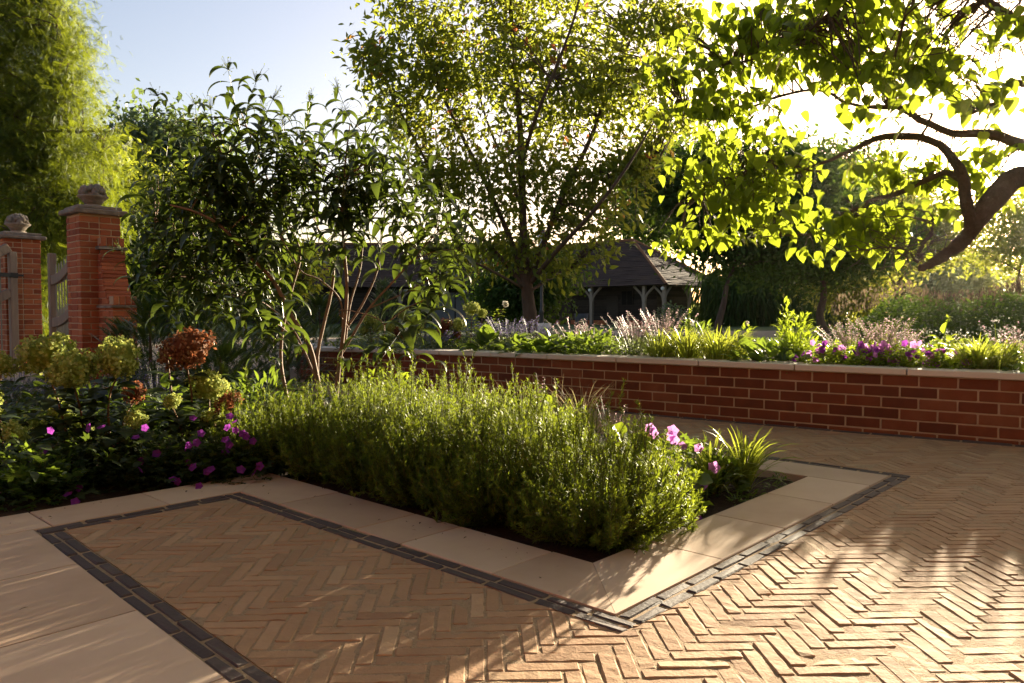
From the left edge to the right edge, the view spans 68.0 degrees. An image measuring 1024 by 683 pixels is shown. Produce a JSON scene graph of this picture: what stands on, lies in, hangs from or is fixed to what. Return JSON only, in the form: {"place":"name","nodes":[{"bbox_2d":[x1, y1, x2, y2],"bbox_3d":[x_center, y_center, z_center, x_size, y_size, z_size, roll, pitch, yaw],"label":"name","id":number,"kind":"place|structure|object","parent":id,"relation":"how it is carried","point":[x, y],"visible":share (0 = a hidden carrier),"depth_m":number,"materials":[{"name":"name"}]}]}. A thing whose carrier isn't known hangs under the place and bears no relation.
{"place":"outdoors","nodes":[
{"label":"outdoors","id":0,"kind":"place"},
{"bbox_2d":[58,183,137,383],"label":"brick gate pier","id":1,"kind":"structure","parent":0,"point":[95,296],"depth_m":9.04,"materials":[{"name":"red brick"}]},
{"bbox_2d":[47,253,69,350],"bbox_3d":[-5.771,-0.497,9.857,1.303,1.853,0.090,2,3,43],"label":"field gate leaf","id":2,"kind":"object","parent":1,"relation":"attached to","point":[58,320],"visible":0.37,"depth_m":10.11,"materials":[{"name":"grey wood"}]},
{"bbox_2d":[0,530,229,682],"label":"stone terrace","id":3,"kind":"structure","parent":0,"point":[72,622],"depth_m":1.96,"materials":[{"name":"stone"}]},
{"bbox_2d":[0,363,231,397],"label":"gravel walk","id":4,"kind":"structure","parent":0,"point":[17,377],"depth_m":9.82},
{"bbox_2d":[0,415,246,516],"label":"bed soil","id":5,"kind":"structure","parent":0,"point":[43,505],"depth_m":3.49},
{"bbox_2d":[0,350,47,468],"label":"hydrangea","id":6,"kind":"object","parent":5,"relation":"on","point":[7,367],"visible":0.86,"depth_m":3.89,"materials":[{"name":"green plant"}]},
{"bbox_2d":[1,391,94,448],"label":"hydrangea","id":7,"kind":"object","parent":5,"relation":"on","point":[33,423],"visible":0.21,"depth_m":4.45,"materials":[{"name":"green plant"}]},
{"bbox_2d":[0,427,99,510],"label":"hardy geranium","id":8,"kind":"object","parent":5,"relation":"on","point":[52,469],"visible":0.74,"depth_m":3.46,"materials":[{"name":"green plant"}]},
{"bbox_2d":[13,331,117,461],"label":"hydrangea","id":9,"kind":"object","parent":5,"relation":"on","point":[58,363],"visible":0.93,"depth_m":3.91,"materials":[{"name":"green plant"}]},
{"bbox_2d":[19,424,142,504],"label":"hardy geranium","id":10,"kind":"object","parent":5,"relation":"on","point":[77,456],"visible":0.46,"depth_m":3.66,"materials":[{"name":"green plant"}]},
{"bbox_2d":[64,335,162,461],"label":"hydrangea","id":11,"kind":"object","parent":5,"relation":"on","point":[116,360],"visible":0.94,"depth_m":3.96,"materials":[{"name":"green plant"}]},
{"bbox_2d":[74,424,201,494],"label":"hardy geranium","id":12,"kind":"object","parent":5,"relation":"on","point":[152,437],"visible":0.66,"depth_m":3.69,"materials":[{"name":"green plant"}]},
{"bbox_2d":[139,326,216,445],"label":"hydrangea","id":13,"kind":"object","parent":5,"relation":"on","point":[188,348],"visible":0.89,"depth_m":4.24,"materials":[{"name":"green plant"}]},
{"bbox_2d":[0,364,376,511],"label":"ground cover","id":14,"kind":"object","parent":5,"relation":"on","point":[27,397],"visible":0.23,"depth_m":4.09,"materials":[{"name":"green plant"}]},
{"bbox_2d":[127,415,255,490],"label":"hardy geranium","id":15,"kind":"object","parent":5,"relation":"on","point":[193,441],"visible":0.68,"depth_m":3.72,"materials":[{"name":"green plant"}]},
{"bbox_2d":[177,413,302,484],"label":"hardy geranium","id":16,"kind":"object","parent":5,"relation":"on","point":[259,470],"visible":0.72,"depth_m":3.79,"materials":[{"name":"green plant"}]},
{"bbox_2d":[137,336,403,368],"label":"gravel yard","id":17,"kind":"structure","parent":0,"point":[155,349],"depth_m":19.80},
{"bbox_2d":[0,213,46,366],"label":"brick gate pier","id":18,"kind":"structure","parent":17,"relation":"on","point":[21,242],"depth_m":11.16,"materials":[{"name":"red brick"}]},
{"bbox_2d":[0,244,23,367],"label":"field gate leaf","id":19,"kind":"object","parent":18,"relation":"attached to","point":[10,293],"visible":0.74,"depth_m":10.93,"materials":[{"name":"grey wood"}]},
{"bbox_2d":[264,292,371,368],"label":"yew shrub","id":20,"kind":"object","parent":17,"relation":"on","point":[321,303],"visible":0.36,"depth_m":10.88,"materials":[{"name":"green plant"}]},
{"bbox_2d":[204,243,516,323],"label":"cart shed","id":21,"kind":"structure","parent":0,"point":[360,292],"depth_m":59.49,"materials":[{"name":"ceramic"}]},
{"bbox_2d":[432,293,454,323],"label":"door","id":22,"kind":"structure","parent":21,"relation":"in","point":[442,314],"depth_m":59.36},
{"bbox_2d":[456,293,477,323],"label":"door","id":23,"kind":"structure","parent":21,"relation":"in","point":[459,307],"depth_m":59.36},
{"bbox_2d":[35,393,792,562],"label":"bed soil","id":24,"kind":"structure","parent":0,"point":[720,503],"depth_m":3.28,"materials":[{"name":"soil"}]},
{"bbox_2d":[82,313,161,386],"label":"yew shrub","id":25,"kind":"object","parent":24,"relation":"on","point":[116,332],"visible":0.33,"depth_m":7.93,"materials":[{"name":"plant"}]},
{"bbox_2d":[107,292,194,394],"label":"yew shrub","id":26,"kind":"object","parent":24,"relation":"on","point":[145,306],"visible":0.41,"depth_m":7.51,"materials":[{"name":"green plant"}]},
{"bbox_2d":[121,373,211,444],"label":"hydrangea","id":27,"kind":"object","parent":24,"relation":"on","point":[164,383],"visible":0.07,"depth_m":5.01,"materials":[{"name":"green plant"}]},
{"bbox_2d":[146,293,239,386],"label":"yew shrub","id":28,"kind":"object","parent":24,"relation":"on","point":[201,322],"visible":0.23,"depth_m":8.10,"materials":[{"name":"green plant"}]},
{"bbox_2d":[161,369,258,445],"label":"hydrangea","id":29,"kind":"object","parent":24,"relation":"on","point":[212,388],"visible":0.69,"depth_m":4.33,"materials":[{"name":"green plant"}]},
{"bbox_2d":[169,327,273,407],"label":"yew shrub","id":30,"kind":"object","parent":24,"relation":"on","point":[225,349],"visible":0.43,"depth_m":6.57,"materials":[{"name":"green plant"}]},
{"bbox_2d":[189,292,301,392],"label":"yew shrub","id":31,"kind":"object","parent":24,"relation":"on","point":[266,368],"visible":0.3,"depth_m":7.51,"materials":[{"name":"green plant"}]},
{"bbox_2d":[222,365,303,430],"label":"leafy perennial","id":32,"kind":"object","parent":24,"relation":"on","point":[258,385],"visible":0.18,"depth_m":5.32,"materials":[{"name":"green plant"}]},
{"bbox_2d":[204,359,323,473],"bbox_3d":[-1.335,0.415,4.132,0.698,0.641,0.683,0,2,0],"label":"rosemary bush","id":33,"kind":"object","parent":24,"relation":"on","point":[253,426],"visible":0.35,"depth_m":4.01,"materials":[{"name":"plant"}]},
{"bbox_2d":[250,296,334,388],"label":"yew shrub","id":34,"kind":"object","parent":24,"relation":"on","point":[298,357],"visible":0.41,"depth_m":8.41,"materials":[{"name":"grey plant"}]},
{"bbox_2d":[102,56,497,414],"bbox_3d":[-1.538,-0.711,5.255,2.899,2.465,1.478,0,2,0],"label":"multi stem shrub","id":35,"kind":"object","parent":24,"relation":"on","point":[300,168],"visible":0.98,"depth_m":5.15,"materials":[{"name":"green plant"}]},
{"bbox_2d":[259,366,377,481],"bbox_3d":[-0.938,0.436,3.978,0.733,0.598,0.725,-2,3,-42],"label":"rosemary bush","id":36,"kind":"object","parent":24,"relation":"on","point":[298,464],"visible":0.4,"depth_m":3.86,"materials":[{"name":"plant"}]},
{"bbox_2d":[305,353,453,494],"bbox_3d":[-0.635,0.401,3.728,0.766,0.697,0.768,0,2,0],"label":"rosemary bush","id":37,"kind":"object","parent":24,"relation":"on","point":[348,471],"visible":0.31,"depth_m":3.60,"materials":[{"name":"plant"}]},
{"bbox_2d":[342,347,442,424],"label":"rosemary bush","id":38,"kind":"object","parent":24,"relation":"on","point":[435,392],"visible":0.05,"depth_m":4.29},
{"bbox_2d":[348,360,509,511],"bbox_3d":[-0.340,0.419,3.437,0.740,0.677,0.772,0,2,0],"label":"rosemary bush","id":39,"kind":"object","parent":24,"relation":"on","point":[400,483],"visible":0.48,"depth_m":3.29,"materials":[{"name":"plant"}]},
{"bbox_2d":[414,350,517,427],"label":"rosemary bush","id":40,"kind":"object","parent":24,"relation":"on","point":[446,400],"visible":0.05,"depth_m":3.99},
{"bbox_2d":[414,370,586,528],"bbox_3d":[-0.031,0.444,3.155,0.751,0.660,0.753,0,2,0],"label":"rosemary bush","id":41,"kind":"object","parent":24,"relation":"on","point":[480,498],"visible":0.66,"depth_m":3.01,"materials":[{"name":"plant"}]},
{"bbox_2d":[461,362,597,475],"bbox_3d":[0.057,0.426,3.736,0.780,0.650,0.740,0,2,0],"label":"rosemary bush","id":42,"kind":"object","parent":24,"relation":"on","point":[508,394],"visible":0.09,"depth_m":3.71,"materials":[{"name":"plant"}]},
{"bbox_2d":[548,375,627,436],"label":"shrub","id":43,"kind":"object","parent":24,"relation":"on","point":[594,422],"depth_m":4.71,"materials":[{"name":"plant"}]},
{"bbox_2d":[491,379,706,554],"bbox_3d":[0.337,0.460,2.865,0.776,0.662,0.804,1,3,32],"label":"rosemary bush","id":44,"kind":"object","parent":24,"relation":"on","point":[596,507],"visible":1,"depth_m":2.73,"materials":[{"name":"plant"}]},
{"bbox_2d":[591,422,692,481],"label":"lobed perennial","id":45,"kind":"object","parent":24,"relation":"on","point":[618,425],"visible":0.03,"depth_m":3.68,"materials":[{"name":"green plant"}]},
{"bbox_2d":[640,458,714,514],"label":"lobed perennial","id":46,"kind":"object","parent":24,"relation":"on","point":[704,479],"visible":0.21,"depth_m":3.31,"materials":[{"name":"green plant"}]},
{"bbox_2d":[645,423,752,521],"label":"hardy geranium","id":47,"kind":"object","parent":24,"relation":"on","point":[689,443],"visible":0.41,"depth_m":3.52,"materials":[{"name":"green plant"}]},
{"bbox_2d":[667,428,775,494],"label":"arching grass","id":48,"kind":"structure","parent":24,"relation":"on","point":[705,466],"depth_m":3.57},
{"bbox_2d":[692,424,801,490],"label":"arching grass","id":49,"kind":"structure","parent":24,"relation":"on","point":[757,451],"depth_m":3.62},
{"bbox_2d":[2,0,1023,312],"label":"sky","id":50,"kind":"structure","parent":0,"point":[174,46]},
{"bbox_2d":[35,380,1023,682],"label":"sett mortar","id":51,"kind":"object","parent":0,"point":[461,566],"visible":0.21,"depth_m":2.61,"materials":[{"name":"concrete"}]},
{"bbox_2d":[37,380,1023,682],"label":"dark sett border","id":52,"kind":"object","parent":51,"relation":"on","point":[203,652],"visible":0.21,"depth_m":2.43,"materials":[{"name":"stone"}]},
{"bbox_2d":[36,369,1023,682],"bbox_3d":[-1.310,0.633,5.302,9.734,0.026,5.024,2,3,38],"label":"brick paving","id":53,"kind":"structure","parent":0,"point":[962,546],"depth_m":2.20,"materials":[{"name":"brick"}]},
{"bbox_2d":[296,340,1023,444],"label":"brick retaining wall","id":54,"kind":"structure","parent":53,"relation":"on","point":[985,405],"depth_m":5.62,"materials":[{"name":"brick"}]},
{"bbox_2d":[139,316,1023,361],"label":"lawn","id":55,"kind":"structure","parent":0,"point":[732,328],"depth_m":42.79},
{"bbox_2d":[0,0,160,335],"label":"weeping conifer","id":56,"kind":"object","parent":55,"relation":"on","point":[43,150],"visible":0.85,"depth_m":16.32,"materials":[{"name":"green plant"}]},
{"bbox_2d":[14,178,199,336],"bbox_3d":[-16.066,-2.632,25.689,10.489,7.359,8.142,0,2,0],"label":"backdrop tree","id":57,"kind":"object","parent":55,"relation":"on","point":[136,270],"visible":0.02,"depth_m":25.83,"materials":[{"name":"green plant"}]},
{"bbox_2d":[88,78,264,326],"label":"poplar","id":58,"kind":"object","parent":55,"relation":"on","point":[149,124],"visible":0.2,"depth_m":45.95,"materials":[{"name":"green plant"}]},
{"bbox_2d":[96,134,352,335],"bbox_3d":[-12.707,-3.947,29.598,13.532,8.556,7.370,0,2,0],"label":"broadleaf tree","id":59,"kind":"object","parent":55,"relation":"on","point":[306,280],"visible":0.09,"depth_m":29.32,"materials":[{"name":"green plant"}]},
{"bbox_2d":[355,277,404,346],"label":"fir shrub","id":60,"kind":"object","parent":55,"relation":"on","point":[385,295],"visible":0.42,"depth_m":13.39,"materials":[{"name":"green plant"}]},
{"bbox_2d":[0,387,888,615],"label":"stone kerb","id":61,"kind":"structure","parent":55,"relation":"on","point":[618,583],"depth_m":2.89,"materials":[{"name":"stone"}]},
{"bbox_2d":[325,0,717,337],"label":"garden tree","id":62,"kind":"object","parent":55,"relation":"on","point":[603,88],"visible":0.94,"depth_m":14.56,"materials":[{"name":"green plant"}]},
{"bbox_2d":[448,232,603,333],"bbox_3d":[0.462,-2.370,31.127,6.669,4.944,5.800,0,2,0],"label":"rounded tree","id":63,"kind":"object","parent":55,"relation":"on","point":[496,296],"visible":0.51,"depth_m":30.33,"materials":[{"name":"green plant"}]},
{"bbox_2d":[588,123,737,261],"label":"background tree","id":64,"kind":"object","parent":55,"relation":"on","point":[652,237],"visible":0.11,"depth_m":62.43,"materials":[{"name":"green plant"}]},
{"bbox_2d":[651,300,695,328],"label":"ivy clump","id":65,"kind":"object","parent":55,"relation":"on","point":[672,310],"visible":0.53,"depth_m":42.74,"materials":[{"name":"plant"}]},
{"bbox_2d":[610,113,871,336],"bbox_3d":[8.328,-4.249,27.632,9.578,8.215,7.014,-1,2,-23],"label":"lawn tree","id":66,"kind":"object","parent":55,"relation":"on","point":[766,255],"visible":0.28,"depth_m":27.21,"materials":[{"name":"green plant"}]},
{"bbox_2d":[684,263,827,326],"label":"weeping willow","id":67,"kind":"object","parent":55,"relation":"on","point":[757,309],"visible":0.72,"depth_m":48.67,"materials":[{"name":"green plant"}]},
{"bbox_2d":[707,123,942,332],"bbox_3d":[13.246,-4.800,32.751,10.140,9.091,7.271,0,2,0],"label":"lawn tree","id":68,"kind":"object","parent":55,"relation":"on","point":[845,262],"visible":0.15,"depth_m":31.86,"materials":[{"name":"green plant"}]},
{"bbox_2d":[631,0,1023,282],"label":"catalpa","id":69,"kind":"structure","parent":55,"relation":"on","point":[808,40],"depth_m":7.14,"materials":[{"name":"green plant"}]},
{"bbox_2d":[799,284,884,325],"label":"weeping willow","id":70,"kind":"object","parent":55,"relation":"on","point":[830,321],"visible":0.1,"depth_m":51.22,"materials":[{"name":"green plant"}]},
{"bbox_2d":[771,271,914,329],"bbox_3d":[17.393,-2.624,40.185,7.233,5.828,5.299,0,2,8],"label":"yellow tree","id":71,"kind":"object","parent":55,"relation":"on","point":[832,299],"visible":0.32,"depth_m":39.37,"materials":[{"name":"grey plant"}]},
{"bbox_2d":[833,166,1000,329],"bbox_3d":[18.198,-4.386,35.901,9.542,7.839,7.226,0,2,0],"label":"lawn tree","id":72,"kind":"object","parent":55,"relation":"on","point":[944,227],"visible":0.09,"depth_m":34.83,"materials":[{"name":"green plant"}]},
{"bbox_2d":[812,289,1023,353],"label":"tall border planting","id":73,"kind":"object","parent":55,"relation":"on","point":[973,328],"visible":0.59,"depth_m":13.39,"materials":[{"name":"green plant"}]},
{"bbox_2d":[830,277,1023,314],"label":"border seedheads","id":74,"kind":"object","parent":73,"relation":"attached to","point":[885,294],"visible":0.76,"depth_m":13.86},
{"bbox_2d":[877,256,1002,323],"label":"distant tree","id":75,"kind":"object","parent":55,"relation":"on","point":[943,284],"visible":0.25,"depth_m":59.62,"materials":[{"name":"green plant"}]},
{"bbox_2d":[931,189,1023,329],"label":"lawn tree","id":76,"kind":"object","parent":55,"relation":"on","point":[1008,243],"visible":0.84,"depth_m":35.52,"materials":[{"name":"green plant"}]},
{"bbox_2d":[943,222,1015,316],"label":"distant tree","id":77,"kind":"object","parent":55,"relation":"on","point":[984,281],"visible":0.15,"depth_m":67.53,"materials":[{"name":"green plant"}]},
{"bbox_2d":[436,346,805,360],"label":"border soil","id":78,"kind":"structure","parent":0,"point":[600,352],"depth_m":8.52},
{"bbox_2d":[358,312,383,341],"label":"hydrangea","id":79,"kind":"object","parent":78,"relation":"on","point":[370,322],"visible":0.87,"depth_m":9.41,"materials":[{"name":"green plant"}]},
{"bbox_2d":[383,305,424,341],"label":"hydrangea","id":80,"kind":"object","parent":78,"relation":"on","point":[392,328],"visible":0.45,"depth_m":8.94,"materials":[{"name":"green plant"}]},
{"bbox_2d":[434,317,466,348],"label":"hydrangea","id":81,"kind":"object","parent":78,"relation":"on","point":[457,324],"visible":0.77,"depth_m":8.53,"materials":[{"name":"green plant"}]},
{"bbox_2d":[459,324,510,350],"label":"hosta","id":82,"kind":"object","parent":78,"relation":"on","point":[486,334],"visible":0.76,"depth_m":7.59,"materials":[{"name":"green plant"}]},
{"bbox_2d":[463,301,508,346],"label":"hydrangea","id":83,"kind":"object","parent":78,"relation":"on","point":[472,309],"visible":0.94,"depth_m":8.60,"materials":[{"name":"green plant"}]},
{"bbox_2d":[472,316,537,350],"bbox_3d":[-0.070,-0.069,7.867,0.705,0.408,0.701,0,2,0],"label":"catmint","id":84,"kind":"object","parent":78,"relation":"on","point":[506,333],"visible":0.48,"depth_m":7.85,"materials":[{"name":"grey plant"}]},
{"bbox_2d":[493,332,534,352],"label":"hosta","id":85,"kind":"object","parent":78,"relation":"on","point":[506,346],"visible":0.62,"depth_m":7.28,"materials":[{"name":"green plant"}]},
{"bbox_2d":[514,327,575,356],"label":"hosta","id":86,"kind":"object","parent":78,"relation":"on","point":[544,343],"visible":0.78,"depth_m":7.06,"materials":[{"name":"green plant"}]},
{"bbox_2d":[547,326,628,354],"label":"leafy perennial","id":87,"kind":"object","parent":78,"relation":"on","point":[584,339],"visible":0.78,"depth_m":6.90,"materials":[{"name":"green plant"}]},
{"bbox_2d":[601,313,657,355],"bbox_3d":[1.082,-0.044,6.715,0.574,0.422,0.550,-1,3,-30],"label":"catmint","id":88,"kind":"object","parent":78,"relation":"on","point":[631,334],"visible":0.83,"depth_m":6.70,"materials":[{"name":"purple plant"}]},
{"bbox_2d":[634,329,685,356],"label":"arching grass","id":89,"kind":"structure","parent":78,"relation":"on","point":[655,350],"depth_m":6.28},
{"bbox_2d":[626,308,697,354],"bbox_3d":[1.369,-0.073,6.890,0.613,0.473,0.579,-1,3,-31],"label":"catmint","id":90,"kind":"object","parent":78,"relation":"on","point":[666,326],"visible":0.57,"depth_m":6.84,"materials":[{"name":"purple plant"}]},
{"bbox_2d":[324,332,1023,369],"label":"border ground cover","id":91,"kind":"object","parent":78,"relation":"on","point":[456,341],"visible":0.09,"depth_m":7.49,"materials":[{"name":"green plant"}]},
{"bbox_2d":[642,327,717,357],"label":"arching grass","id":92,"kind":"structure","parent":78,"relation":"on","point":[685,351],"depth_m":6.17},
{"bbox_2d":[681,323,756,359],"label":"arching grass","id":93,"kind":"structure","parent":78,"relation":"on","point":[712,350],"depth_m":6.01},
{"bbox_2d":[718,336,768,361],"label":"hosta","id":94,"kind":"object","parent":78,"relation":"on","point":[745,345],"visible":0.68,"depth_m":5.92,"materials":[{"name":"green plant"}]},
{"bbox_2d":[749,340,814,373],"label":"hosta","id":95,"kind":"object","parent":78,"relation":"on","point":[771,351],"visible":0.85,"depth_m":5.73,"materials":[{"name":"green plant"}]},
{"bbox_2d":[773,311,821,361],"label":"tall perennial","id":96,"kind":"object","parent":78,"relation":"on","point":[805,335],"visible":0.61,"depth_m":5.98,"materials":[{"name":"green plant"}]},
{"bbox_2d":[791,339,851,364],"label":"hardy geranium","id":97,"kind":"object","parent":78,"relation":"on","point":[822,351],"visible":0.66,"depth_m":5.55,"materials":[{"name":"green plant"}]},
{"bbox_2d":[815,321,885,359],"bbox_3d":[2.596,0.029,5.794,0.505,0.377,0.512,-2,3,-39],"label":"catmint","id":98,"kind":"object","parent":78,"relation":"on","point":[843,340],"visible":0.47,"depth_m":5.82,"materials":[{"name":"pink plant"}]},
{"bbox_2d":[831,341,886,365],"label":"hardy geranium","id":99,"kind":"object","parent":78,"relation":"on","point":[865,349],"visible":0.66,"depth_m":5.41,"materials":[{"name":"green plant"}]},
{"bbox_2d":[846,315,920,363],"bbox_3d":[2.787,0.004,5.725,0.520,0.416,0.503,1,3,32],"label":"catmint","id":100,"kind":"object","parent":78,"relation":"on","point":[882,335],"visible":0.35,"depth_m":5.72,"materials":[{"name":"pink plant"}]},
{"bbox_2d":[861,339,922,366],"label":"hardy geranium","id":101,"kind":"object","parent":78,"relation":"on","point":[880,350],"visible":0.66,"depth_m":5.32,"materials":[{"name":"green plant"}]},
{"bbox_2d":[869,321,929,366],"bbox_3d":[2.887,0.037,5.638,0.453,0.378,0.475,0,2,0],"label":"catmint","id":102,"kind":"object","parent":78,"relation":"on","point":[891,339],"visible":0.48,"depth_m":5.62,"materials":[{"name":"pink plant"}]},
{"bbox_2d":[894,340,950,368],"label":"hardy geranium","id":103,"kind":"object","parent":78,"relation":"on","point":[922,355],"visible":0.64,"depth_m":5.20,"materials":[{"name":"green plant"}]},
{"bbox_2d":[926,346,986,368],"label":"hardy geranium","id":104,"kind":"object","parent":78,"relation":"on","point":[952,361],"visible":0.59,"depth_m":5.10,"materials":[{"name":"green plant"}]},
{"bbox_2d":[935,333,1021,369],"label":"arching grass","id":105,"kind":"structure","parent":78,"relation":"on","point":[980,356],"depth_m":5.03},
{"bbox_2d":[956,335,1023,369],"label":"arching grass","id":106,"kind":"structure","parent":78,"relation":"on","point":[1008,355],"depth_m":5.03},
{"bbox_2d":[978,320,1023,369],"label":"catmint","id":107,"kind":"object","parent":78,"relation":"on","point":[1013,336],"visible":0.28,"depth_m":5.14,"materials":[{"name":"grey plant"}]},
{"bbox_2d":[536,239,706,325],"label":"timber barn","id":108,"kind":"structure","parent":0,"point":[635,285],"depth_m":53.88,"materials":[{"name":"wood"}]},
{"bbox_2d":[606,296,617,324],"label":"door","id":109,"kind":"structure","parent":108,"relation":"in","point":[612,301],"depth_m":54.82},
{"bbox_2d":[601,331,1015,343],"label":"gravel path","id":110,"kind":"structure","parent":0,"point":[766,334],"depth_m":32.31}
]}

